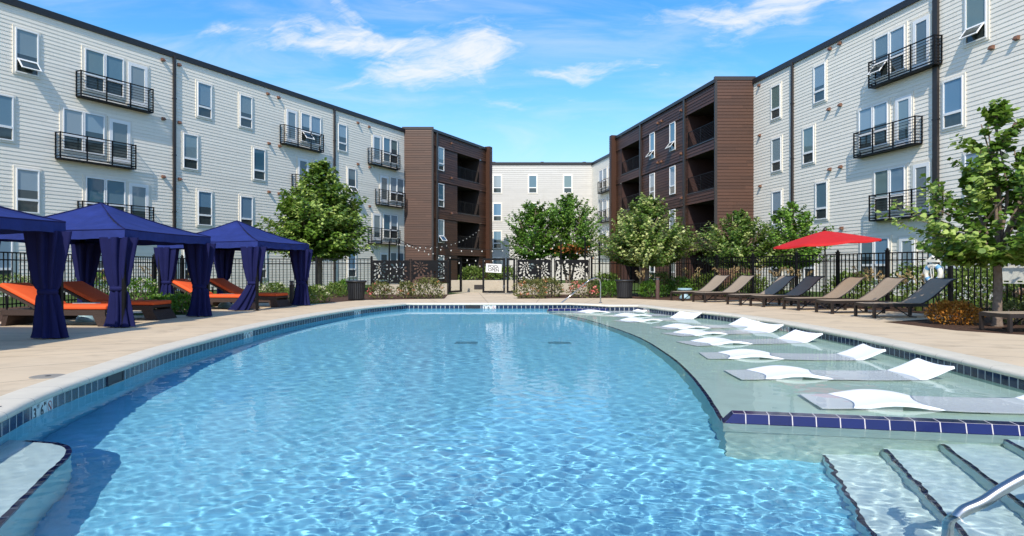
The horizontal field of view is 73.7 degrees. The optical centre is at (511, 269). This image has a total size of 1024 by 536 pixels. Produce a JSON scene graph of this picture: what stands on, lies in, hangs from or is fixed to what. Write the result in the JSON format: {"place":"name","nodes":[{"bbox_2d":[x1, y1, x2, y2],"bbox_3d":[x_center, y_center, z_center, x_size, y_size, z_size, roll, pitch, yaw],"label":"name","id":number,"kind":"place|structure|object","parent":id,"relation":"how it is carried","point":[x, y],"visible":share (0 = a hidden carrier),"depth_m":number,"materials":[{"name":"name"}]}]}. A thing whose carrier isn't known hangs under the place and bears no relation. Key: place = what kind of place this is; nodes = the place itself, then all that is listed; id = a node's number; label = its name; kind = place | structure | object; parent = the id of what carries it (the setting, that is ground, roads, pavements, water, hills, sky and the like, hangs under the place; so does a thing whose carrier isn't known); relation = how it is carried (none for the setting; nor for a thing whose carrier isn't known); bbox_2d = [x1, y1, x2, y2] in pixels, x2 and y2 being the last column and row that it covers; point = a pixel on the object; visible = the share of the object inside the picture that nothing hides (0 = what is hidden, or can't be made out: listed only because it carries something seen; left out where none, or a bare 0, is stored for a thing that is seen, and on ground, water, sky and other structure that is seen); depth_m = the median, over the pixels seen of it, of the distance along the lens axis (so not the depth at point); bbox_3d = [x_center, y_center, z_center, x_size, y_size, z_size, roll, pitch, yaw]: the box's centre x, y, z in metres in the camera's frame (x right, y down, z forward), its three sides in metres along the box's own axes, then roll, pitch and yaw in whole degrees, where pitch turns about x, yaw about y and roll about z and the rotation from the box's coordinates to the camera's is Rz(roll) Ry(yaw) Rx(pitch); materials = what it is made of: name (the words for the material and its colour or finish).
{"place":"outdoors","nodes":[
{"label":"outdoors","id":0,"kind":"place"},
{"bbox_2d":[0,0,405,296],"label":"apartment building","id":1,"kind":"structure","parent":0,"point":[90,114],"depth_m":36.61,"materials":[{"name":"white"}]},
{"bbox_2d":[0,241,14,282],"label":"window","id":2,"kind":"structure","parent":1,"relation":"in","point":[4,246],"depth_m":29.53,"materials":[{"name":"glass"}]},
{"bbox_2d":[0,92,15,143],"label":"window","id":3,"kind":"structure","parent":1,"relation":"in","point":[7,101],"depth_m":29.57,"materials":[{"name":"glass"}]},
{"bbox_2d":[12,24,41,79],"bbox_3d":[-21.361,-9.625,30.215,0.438,2.150,1.170,0,0,25],"label":"window","id":4,"kind":"structure","parent":1,"relation":"in","point":[26,43],"depth_m":30.23,"materials":[{"name":"blue glass"}]},
{"bbox_2d":[13,165,41,215],"bbox_3d":[-21.510,-3.475,30.319,0.081,2.150,1.170,0,0,25],"label":"window","id":5,"kind":"structure","parent":1,"relation":"in","point":[27,181],"depth_m":30.31,"materials":[{"name":"glass"}]},
{"bbox_2d":[62,107,83,151],"bbox_3d":[-20.658,-6.555,32.135,0.057,1.950,0.957,0,0,25],"label":"window","id":6,"kind":"structure","parent":1,"relation":"in","point":[72,120],"depth_m":32.12,"materials":[{"name":"glass"}]},
{"bbox_2d":[84,48,104,92],"bbox_3d":[-20.221,-9.625,33.083,0.057,1.950,0.988,0,0,25],"label":"window","id":7,"kind":"structure","parent":1,"relation":"in","point":[94,61],"depth_m":33.08,"materials":[{"name":"glass"}]},
{"bbox_2d":[84,112,104,155],"bbox_3d":[-20.230,-6.555,33.068,0.057,1.950,1.026,0,0,25],"label":"window","id":8,"kind":"structure","parent":1,"relation":"in","point":[94,124],"depth_m":33.08,"materials":[{"name":"glass"}]},
{"bbox_2d":[85,176,104,205],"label":"window","id":9,"kind":"structure","parent":1,"relation":"in","point":[94,187],"depth_m":33.08,"materials":[{"name":"blue glass"}]},
{"bbox_2d":[105,54,123,97],"bbox_3d":[-19.796,-9.625,34.005,0.057,1.950,0.975,0,0,25],"label":"window","id":10,"kind":"structure","parent":1,"relation":"in","point":[114,66],"depth_m":34.02,"materials":[{"name":"blue glass"}]},
{"bbox_2d":[105,179,125,211],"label":"window","id":11,"kind":"structure","parent":1,"relation":"in","point":[115,190],"depth_m":34.07,"materials":[{"name":"blue glass"}]},
{"bbox_2d":[107,116,131,164],"bbox_3d":[-19.692,-6.460,34.280,0.066,2.240,1.300,0,0,25],"label":"balcony door","id":12,"kind":"structure","parent":1,"relation":"in","point":[118,129],"depth_m":34.26,"materials":[{"name":"white glass"}]},
{"bbox_2d":[126,59,148,107],"bbox_3d":[-19.283,-9.530,35.167,0.066,2.240,1.278,0,0,25],"label":"balcony door","id":13,"kind":"structure","parent":1,"relation":"in","point":[137,73],"depth_m":35.15,"materials":[{"name":"glass"}]},
{"bbox_2d":[127,181,149,219],"bbox_3d":[-19.233,-3.380,35.207,0.118,2.240,1.282,0,0,25],"label":"balcony door","id":14,"kind":"structure","parent":1,"relation":"in","point":[138,193],"depth_m":35.20,"materials":[{"name":"glass"}]},
{"bbox_2d":[181,131,198,171],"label":"window","id":15,"kind":"structure","parent":1,"relation":"in","point":[189,141],"depth_m":38.01,"materials":[{"name":"blue glass"}]},
{"bbox_2d":[195,79,212,120],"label":"window","id":16,"kind":"structure","parent":1,"relation":"in","point":[204,90],"depth_m":38.92,"materials":[{"name":"glass"}]},
{"bbox_2d":[196,189,212,227],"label":"window","id":17,"kind":"structure","parent":1,"relation":"in","point":[204,198],"depth_m":38.92,"materials":[{"name":"glass"}]},
{"bbox_2d":[238,92,252,130],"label":"window","id":18,"kind":"structure","parent":1,"relation":"in","point":[245,102],"depth_m":41.67,"materials":[{"name":"glass"}]},
{"bbox_2d":[239,194,253,226],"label":"window","id":19,"kind":"structure","parent":1,"relation":"in","point":[246,202],"depth_m":41.74,"materials":[{"name":"glass"}]},
{"bbox_2d":[252,146,265,182],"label":"window","id":20,"kind":"structure","parent":1,"relation":"in","point":[258,154],"depth_m":42.63,"materials":[{"name":"blue glass"}]},
{"bbox_2d":[285,107,297,142],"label":"balcony door","id":21,"kind":"structure","parent":1,"relation":"in","point":[291,115],"depth_m":45.26,"materials":[{"name":"white glass"}]},
{"bbox_2d":[337,122,347,153],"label":"window","id":22,"kind":"structure","parent":1,"relation":"in","point":[342,129],"depth_m":50.01,"materials":[{"name":"glass"}]},
{"bbox_2d":[402,127,491,282],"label":"balcony block","id":23,"kind":"structure","parent":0,"point":[448,184],"depth_m":59.41,"materials":[{"name":"brown wood"}]},
{"bbox_2d":[20,0,903,161],"label":"sky","id":24,"kind":"structure","parent":0,"point":[524,80],"materials":[{"name":"blue"}]},
{"bbox_2d":[0,280,1017,315],"bbox_3d":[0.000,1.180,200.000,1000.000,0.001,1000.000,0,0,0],"label":"ground","id":25,"kind":"structure","parent":0,"point":[367,287],"depth_m":30.79,"materials":[{"name":"beige concrete"}]},
{"bbox_2d":[0,294,450,321],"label":"mulch bed","id":26,"kind":"object","parent":25,"relation":"on","point":[343,298],"visible":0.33,"depth_m":27.29,"materials":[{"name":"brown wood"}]},
{"bbox_2d":[127,276,157,299],"bbox_3d":[-13.188,0.724,23.982,1.626,0.977,1.626,0,0,-26],"label":"garden shrub","id":27,"kind":"object","parent":26,"relation":"on","point":[146,285],"visible":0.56,"depth_m":24.02,"materials":[{"name":"green plant"}]},
{"bbox_2d":[0,252,372,307],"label":"metal fence","id":28,"kind":"object","parent":26,"relation":"on","point":[154,268],"visible":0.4,"depth_m":27.24,"materials":[{"name":"black metal"}]},
{"bbox_2d":[367,280,395,298],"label":"rose bush","id":29,"kind":"object","parent":26,"relation":"on","point":[376,284],"visible":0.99,"depth_m":27.17,"materials":[{"name":"green plant"}]},
{"bbox_2d":[371,259,409,293],"bbox_3d":[-5.622,0.335,31.700,1.794,1.630,0.060,0,0,0],"label":"privacy screen","id":30,"kind":"object","parent":26,"relation":"on","point":[388,263],"visible":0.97,"depth_m":31.70,"materials":[{"name":"black metal"}]},
{"bbox_2d":[409,277,446,298],"bbox_3d":[-3.355,0.735,27.280,1.617,0.965,1.052,0,0,0],"label":"rose bush","id":31,"kind":"object","parent":26,"relation":"on","point":[425,285],"visible":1,"depth_m":27.14,"materials":[{"name":"green plant"}]},
{"bbox_2d":[411,259,447,293],"bbox_3d":[-3.833,0.335,31.700,1.732,1.630,0.060,0,0,0],"label":"privacy screen","id":32,"kind":"object","parent":26,"relation":"on","point":[432,265],"visible":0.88,"depth_m":31.70,"materials":[{"name":"black metal"}]},
{"bbox_2d":[254,157,379,285],"bbox_3d":[-10.229,-2.363,36.332,6.480,7.127,6.334,0,0,0],"label":"shade tree","id":33,"kind":"object","parent":25,"relation":"on","point":[325,224],"visible":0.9,"depth_m":34.97,"materials":[{"name":"green plant"}]},
{"bbox_2d":[451,280,515,292],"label":"concrete wall","id":34,"kind":"structure","parent":25,"relation":"on","point":[476,285],"depth_m":34.40,"materials":[{"name":"beige concrete"}]},
{"bbox_2d":[500,199,574,278],"bbox_3d":[1.227,-1.339,38.367,4.562,5.086,4.268,0,0,-31],"label":"multi stem tree","id":35,"kind":"object","parent":25,"relation":"on","point":[530,221],"visible":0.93,"depth_m":37.41,"materials":[{"name":"green plant"}]},
{"bbox_2d":[527,191,606,282],"bbox_3d":[3.101,-1.597,38.795,4.815,5.601,5.421,0,0,0],"label":"multi stem tree","id":36,"kind":"object","parent":25,"relation":"on","point":[584,226],"visible":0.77,"depth_m":37.80,"materials":[{"name":"green plant"}]},
{"bbox_2d":[609,76,755,286],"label":"balcony block","id":37,"kind":"structure","parent":25,"relation":"on","point":[690,157],"depth_m":46.45,"materials":[{"name":"brown wood"}]},
{"bbox_2d":[516,294,1023,334],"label":"mulch bed","id":38,"kind":"object","parent":25,"relation":"on","point":[1017,329],"visible":0.17,"depth_m":18.02,"materials":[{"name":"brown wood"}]},
{"bbox_2d":[511,277,547,298],"bbox_3d":[0.705,0.764,27.055,1.509,0.936,1.055,0,0,0],"label":"rose bush","id":39,"kind":"object","parent":38,"relation":"on","point":[531,282],"visible":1,"depth_m":26.89,"materials":[{"name":"green plant"}]},
{"bbox_2d":[516,258,551,293],"bbox_3d":[1.028,0.320,31.700,1.670,1.660,0.060,0,0,0],"label":"privacy screen","id":40,"kind":"object","parent":38,"relation":"on","point":[535,268],"visible":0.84,"depth_m":31.70,"materials":[{"name":"black metal"}]},
{"bbox_2d":[554,258,589,292],"bbox_3d":[2.780,0.320,31.700,1.658,1.660,0.060,0,0,0],"label":"privacy screen","id":41,"kind":"object","parent":38,"relation":"on","point":[575,262],"visible":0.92,"depth_m":31.70,"materials":[{"name":"black metal"}]},
{"bbox_2d":[565,277,598,297],"bbox_3d":[2.840,0.758,27.738,1.415,0.913,0.988,0,0,0],"label":"rose bush","id":42,"kind":"object","parent":38,"relation":"on","point":[579,283],"visible":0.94,"depth_m":27.66,"materials":[{"name":"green plant"}]},
{"bbox_2d":[587,192,706,296],"bbox_3d":[5.770,-1.051,28.711,5.051,4.504,4.801,0,0,0],"label":"lilac tree","id":43,"kind":"object","parent":38,"relation":"on","point":[638,234],"visible":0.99,"depth_m":28.19,"materials":[{"name":"green plant"}]},
{"bbox_2d":[685,209,802,291],"bbox_3d":[10.153,-0.775,30.796,4.394,3.952,5.470,0,0,-44],"label":"lilac tree","id":44,"kind":"object","parent":38,"relation":"on","point":[734,245],"visible":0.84,"depth_m":30.39,"materials":[{"name":"green plant"}]},
{"bbox_2d":[590,248,1022,310],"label":"metal fence","id":45,"kind":"object","parent":38,"relation":"on","point":[753,262],"visible":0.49,"depth_m":22.79,"materials":[{"name":"black metal"}]},
{"bbox_2d":[1002,265,1023,283],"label":"spine board","id":46,"kind":"object","parent":45,"relation":"attached to","point":[1012,274],"visible":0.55,"depth_m":16.27,"materials":[{"name":"plastic"}]},
{"bbox_2d":[820,268,877,298],"bbox_3d":[12.032,0.611,23.909,2.170,1.326,1.712,0,0,19],"label":"hedge bush","id":47,"kind":"object","parent":38,"relation":"on","point":[851,275],"visible":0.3,"depth_m":23.78,"materials":[{"name":"green plant"}]},
{"bbox_2d":[881,260,960,303],"bbox_3d":[12.521,0.477,21.043,2.194,1.534,2.151,0,0,0],"label":"hedge bush","id":48,"kind":"object","parent":38,"relation":"on","point":[915,274],"visible":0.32,"depth_m":20.87,"materials":[{"name":"green plant"}]},
{"bbox_2d":[870,97,1023,326],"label":"linden tree","id":49,"kind":"object","parent":38,"relation":"on","point":[978,244],"visible":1,"depth_m":13.71,"materials":[{"name":"green plant"}]},
{"bbox_2d":[924,299,985,325],"bbox_3d":[9.440,0.905,14.645,1.127,0.577,1.085,0,0,27],"label":"barberry bush","id":50,"kind":"object","parent":38,"relation":"on","point":[945,306],"visible":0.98,"depth_m":14.41,"materials":[{"name":"orange plant"}]},
{"bbox_2d":[943,265,1022,310],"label":"hedge bush","id":51,"kind":"object","parent":38,"relation":"on","point":[971,278],"visible":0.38,"depth_m":18.94,"materials":[{"name":"green plant"}]},
{"bbox_2d":[753,201,834,290],"bbox_3d":[12.781,-0.956,31.175,4.149,4.314,4.318,0,0,41],"label":"lilac tree","id":52,"kind":"object","parent":25,"relation":"on","point":[792,228],"visible":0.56,"depth_m":30.37,"materials":[{"name":"green plant"}]},
{"bbox_2d":[591,0,1023,299],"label":"apartment building","id":53,"kind":"structure","parent":25,"relation":"on","point":[879,111],"depth_m":31.34,"materials":[{"name":"white"}]},
{"bbox_2d":[770,81,781,122],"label":"window","id":54,"kind":"structure","parent":53,"relation":"in","point":[776,89],"depth_m":39.84,"materials":[{"name":"glass"}]},
{"bbox_2d":[771,134,782,174],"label":"window","id":55,"kind":"structure","parent":53,"relation":"in","point":[776,142],"depth_m":39.74,"materials":[{"name":"glass"}]},
{"bbox_2d":[771,188,782,226],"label":"window","id":56,"kind":"structure","parent":53,"relation":"in","point":[776,195],"depth_m":39.83,"materials":[{"name":"white plastic"}]},
{"bbox_2d":[802,123,815,166],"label":"window","id":57,"kind":"structure","parent":53,"relation":"in","point":[808,132],"depth_m":36.73,"materials":[{"name":"glass"}]},
{"bbox_2d":[813,60,826,105],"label":"window","id":58,"kind":"structure","parent":53,"relation":"in","point":[820,69],"depth_m":35.80,"materials":[{"name":"glass"}]},
{"bbox_2d":[814,179,828,221],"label":"window","id":59,"kind":"structure","parent":53,"relation":"in","point":[821,188],"depth_m":35.72,"materials":[{"name":"glass"}]},
{"bbox_2d":[858,106,872,150],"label":"window","id":60,"kind":"structure","parent":53,"relation":"in","point":[865,116],"depth_m":32.44,"materials":[{"name":"glass"}]},
{"bbox_2d":[860,242,873,277],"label":"window","id":61,"kind":"structure","parent":53,"relation":"in","point":[864,247],"depth_m":32.32,"materials":[{"name":"glass"}]},
{"bbox_2d":[867,32,888,79],"bbox_3d":[16.778,-9.775,31.351,0.486,1.950,0.940,0,0,-10],"label":"window","id":62,"kind":"structure","parent":53,"relation":"in","point":[881,43],"depth_m":31.34,"materials":[{"name":"blue glass"}]},
{"bbox_2d":[873,101,887,146],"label":"window","id":63,"kind":"structure","parent":53,"relation":"in","point":[880,111],"depth_m":31.46,"materials":[{"name":"glass"}]},
{"bbox_2d":[874,169,888,212],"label":"window","id":64,"kind":"structure","parent":53,"relation":"in","point":[881,177],"depth_m":31.40,"materials":[{"name":"glass"}]},
{"bbox_2d":[874,237,888,279],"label":"window","id":65,"kind":"structure","parent":53,"relation":"in","point":[879,247],"depth_m":31.47,"materials":[{"name":"glass"}]},
{"bbox_2d":[889,24,904,74],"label":"window","id":66,"kind":"structure","parent":53,"relation":"in","point":[896,36],"depth_m":30.42,"materials":[{"name":"blue glass"}]},
{"bbox_2d":[889,165,904,211],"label":"window","id":67,"kind":"structure","parent":53,"relation":"in","point":[896,174],"depth_m":30.42,"materials":[{"name":"blue glass"}]},
{"bbox_2d":[894,91,913,146],"bbox_3d":[17.225,-6.590,30.063,0.118,2.240,1.143,0,0,-10],"label":"balcony door","id":68,"kind":"structure","parent":53,"relation":"in","point":[903,104],"depth_m":30.01,"materials":[{"name":"white glass"}]},
{"bbox_2d":[898,234,916,286],"bbox_3d":[17.289,-0.380,29.869,0.066,2.240,1.100,0,0,-10],"label":"balcony door","id":69,"kind":"structure","parent":53,"relation":"in","point":[902,246],"depth_m":29.84,"materials":[{"name":"white plastic"}]},
{"bbox_2d":[911,11,931,69],"bbox_3d":[17.412,-9.680,29.064,0.118,2.240,1.111,0,0,-10],"label":"balcony door","id":70,"kind":"structure","parent":53,"relation":"in","point":[921,27],"depth_m":29.05,"materials":[{"name":"white plastic"}]},
{"bbox_2d":[911,159,931,214],"bbox_3d":[17.412,-3.490,29.064,0.118,2.240,1.111,0,0,-10],"label":"balcony door","id":71,"kind":"structure","parent":53,"relation":"in","point":[917,168],"depth_m":29.12,"materials":[{"name":"white plastic"}]},
{"bbox_2d":[941,72,965,132],"bbox_3d":[17.728,-6.685,27.441,0.081,2.150,1.170,0,0,-10],"label":"window","id":72,"kind":"structure","parent":53,"relation":"in","point":[953,89],"depth_m":27.41,"materials":[{"name":"glass"}]},
{"bbox_2d":[958,0,989,48],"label":"window","id":73,"kind":"structure","parent":53,"relation":"in","point":[976,13],"depth_m":26.35,"materials":[{"name":"glass"}]},
{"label":"pool basin","id":74,"kind":"structure","parent":25,"relation":"in","visible":0},
{"bbox_2d":[0,303,1023,422],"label":"pool coping","id":75,"kind":"object","parent":74,"relation":"on","point":[14,403],"visible":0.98,"depth_m":9.55,"materials":[{"name":"concrete"}]},
{"bbox_2d":[0,305,1023,435],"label":"pool tile band","id":76,"kind":"object","parent":74,"relation":"attached to","point":[13,422],"visible":0.54,"depth_m":10.50,"materials":[{"name":"blue tile"}]},
{"bbox_2d":[663,317,759,328],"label":"pool lounger","id":77,"kind":"object","parent":74,"relation":"in","point":[742,321],"visible":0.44,"depth_m":15.96,"materials":[{"name":"white plastic"}]},
{"bbox_2d":[691,329,822,344],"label":"pool lounger","id":78,"kind":"object","parent":74,"relation":"on","point":[799,336],"visible":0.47,"depth_m":12.64,"materials":[{"name":"white plastic"}]},
{"bbox_2d":[719,344,885,359],"bbox_3d":[4.236,1.373,10.483,2.547,0.411,0.785,0,0,6],"label":"pool lounger","id":79,"kind":"object","parent":74,"relation":"on","point":[862,352],"visible":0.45,"depth_m":10.43,"materials":[{"name":"white plastic"}]},
{"bbox_2d":[746,358,954,379],"bbox_3d":[4.075,1.373,8.650,2.547,0.411,0.785,0,0,2],"label":"pool lounger","id":80,"kind":"object","parent":74,"relation":"on","point":[919,368],"visible":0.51,"depth_m":8.62,"materials":[{"name":"white plastic"}]},
{"bbox_2d":[723,410,1023,435],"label":"shelf curb","id":81,"kind":"structure","parent":74,"relation":"attached to","point":[893,423],"depth_m":5.70,"materials":[{"name":"tile"}]},
{"bbox_2d":[828,389,1023,409],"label":"pool lounger","id":82,"kind":"object","parent":74,"relation":"in","point":[868,398],"visible":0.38,"depth_m":6.88,"materials":[{"name":"white plastic"}]},
{"bbox_2d":[0,309,1023,535],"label":"water","id":83,"kind":"structure","parent":0,"point":[471,422],"depth_m":5.24,"materials":[{"name":"blue liquid"}]},
{"bbox_2d":[675,322,783,335],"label":"pool lounger","id":84,"kind":"object","parent":83,"relation":"in","point":[762,327],"visible":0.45,"depth_m":14.52,"materials":[{"name":"white plastic"}]},
{"bbox_2d":[0,292,1023,395],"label":"pool deck","id":85,"kind":"structure","parent":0,"point":[24,356],"depth_m":12.63,"materials":[{"name":"concrete"}]},
{"bbox_2d":[0,206,71,338],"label":"cabana","id":86,"kind":"object","parent":85,"relation":"on","point":[47,240],"visible":1,"depth_m":11.24,"materials":[{"name":"blue fabric"}]},
{"bbox_2d":[0,282,107,326],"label":"sun lounger","id":87,"kind":"object","parent":85,"relation":"on","point":[25,293],"visible":0.62,"depth_m":13.81,"materials":[{"name":"wicker"}]},
{"bbox_2d":[0,202,215,327],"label":"cabana","id":88,"kind":"object","parent":85,"relation":"on","point":[114,236],"visible":0.86,"depth_m":14.61,"materials":[{"name":"blue fabric"}]},
{"bbox_2d":[64,281,176,319],"bbox_3d":[-9.176,0.714,15.896,2.396,0.872,0.800,0,0,3],"label":"sun lounger","id":89,"kind":"object","parent":85,"relation":"on","point":[149,309],"visible":0.51,"depth_m":15.64,"materials":[{"name":"wicker"}]},
{"bbox_2d":[161,292,211,313],"bbox_3d":[-8.757,0.910,18.115,1.336,0.672,1.188,0,0,0],"label":"garden shrub","id":90,"kind":"object","parent":85,"relation":"on","point":[176,297],"visible":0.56,"depth_m":17.96,"materials":[{"name":"green plant"}]},
{"bbox_2d":[171,279,259,309],"bbox_3d":[-8.623,0.714,19.804,2.396,0.872,0.800,0,0,9],"label":"sun lounger","id":91,"kind":"object","parent":85,"relation":"on","point":[184,285],"visible":0.48,"depth_m":19.56,"materials":[{"name":"wicker"}]},
{"bbox_2d":[153,220,312,310],"bbox_3d":[-8.303,-0.168,20.577,3.566,2.637,3.145,0,0,12],"label":"cabana","id":92,"kind":"object","parent":85,"relation":"on","point":[252,244],"visible":0.85,"depth_m":19.63,"materials":[{"name":"blue fabric"}]},
{"bbox_2d":[209,278,291,306],"bbox_3d":[-8.123,0.714,21.154,2.396,0.872,0.800,0,0,9],"label":"sun lounger","id":93,"kind":"object","parent":85,"relation":"on","point":[277,299],"visible":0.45,"depth_m":20.94,"materials":[{"name":"wicker"}]},
{"bbox_2d":[346,280,366,299],"bbox_3d":[-5.790,0.770,25.379,0.780,0.720,0.776,0,0,0],"label":"trash can","id":94,"kind":"object","parent":85,"relation":"on","point":[356,289],"visible":1,"depth_m":25.13,"materials":[{"name":"black metal"}]},
{"bbox_2d":[615,280,633,297],"bbox_3d":[4.452,0.770,27.009,0.780,0.720,0.776,0,0,0],"label":"trash can","id":95,"kind":"object","parent":85,"relation":"on","point":[624,288],"visible":1,"depth_m":26.74,"materials":[{"name":"black metal"}]},
{"bbox_2d":[670,275,730,300],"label":"sun lounger","id":96,"kind":"object","parent":85,"relation":"on","point":[714,283],"visible":0.98,"depth_m":25.33,"materials":[{"name":"beige fabric"}]},
{"bbox_2d":[692,275,755,302],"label":"sun lounger","id":97,"kind":"object","parent":85,"relation":"on","point":[738,283],"visible":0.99,"depth_m":24.19,"materials":[{"name":"beige fabric"}]},
{"bbox_2d":[726,276,796,305],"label":"sun lounger","id":98,"kind":"object","parent":85,"relation":"on","point":[778,284],"visible":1,"depth_m":22.32,"materials":[{"name":"grey fabric"}]},
{"bbox_2d":[749,276,823,306],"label":"sun lounger","id":99,"kind":"object","parent":85,"relation":"on","point":[805,284],"visible":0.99,"depth_m":21.34,"materials":[{"name":"grey fabric"}]},
{"bbox_2d":[783,277,866,310],"bbox_3d":[8.948,0.683,19.540,2.176,0.934,0.748,0,0,-11],"label":"sun lounger","id":100,"kind":"object","parent":85,"relation":"on","point":[846,285],"visible":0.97,"depth_m":19.59,"materials":[{"name":"beige fabric"}]},
{"bbox_2d":[773,227,881,307],"bbox_3d":[9.363,-0.055,20.400,2.894,2.410,2.901,0,0,22],"label":"patio umbrella","id":101,"kind":"object","parent":85,"relation":"on","point":[824,237],"visible":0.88,"depth_m":19.61,"materials":[{"name":"red fabric"}]},
{"bbox_2d":[815,277,907,313],"bbox_3d":[9.231,0.683,18.059,2.176,0.934,0.748,0,0,-9],"label":"sun lounger","id":102,"kind":"object","parent":85,"relation":"on","point":[882,288],"visible":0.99,"depth_m":18.05,"materials":[{"name":"beige fabric"}]},
{"bbox_2d":[854,278,956,317],"bbox_3d":[9.508,0.683,16.518,2.176,0.934,0.748,0,0,-8],"label":"sun lounger","id":103,"kind":"object","parent":85,"relation":"on","point":[928,290],"visible":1,"depth_m":16.48,"materials":[{"name":"grey fabric"}]},
{"bbox_2d":[951,470,1023,516],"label":"pool handrail","id":104,"kind":"object","parent":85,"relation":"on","point":[991,496],"visible":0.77,"depth_m":3.65,"materials":[{"name":"metal"}]},
{"bbox_2d":[979,311,1023,332],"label":"sun lounger","id":105,"kind":"object","parent":85,"relation":"on","point":[1009,315],"visible":1,"depth_m":12.72,"materials":[{"name":"beige wood"}]},
{"bbox_2d":[492,162,591,279],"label":"apartment building","id":106,"kind":"structure","parent":0,"point":[515,185],"depth_m":75.58,"materials":[{"name":"beige"}]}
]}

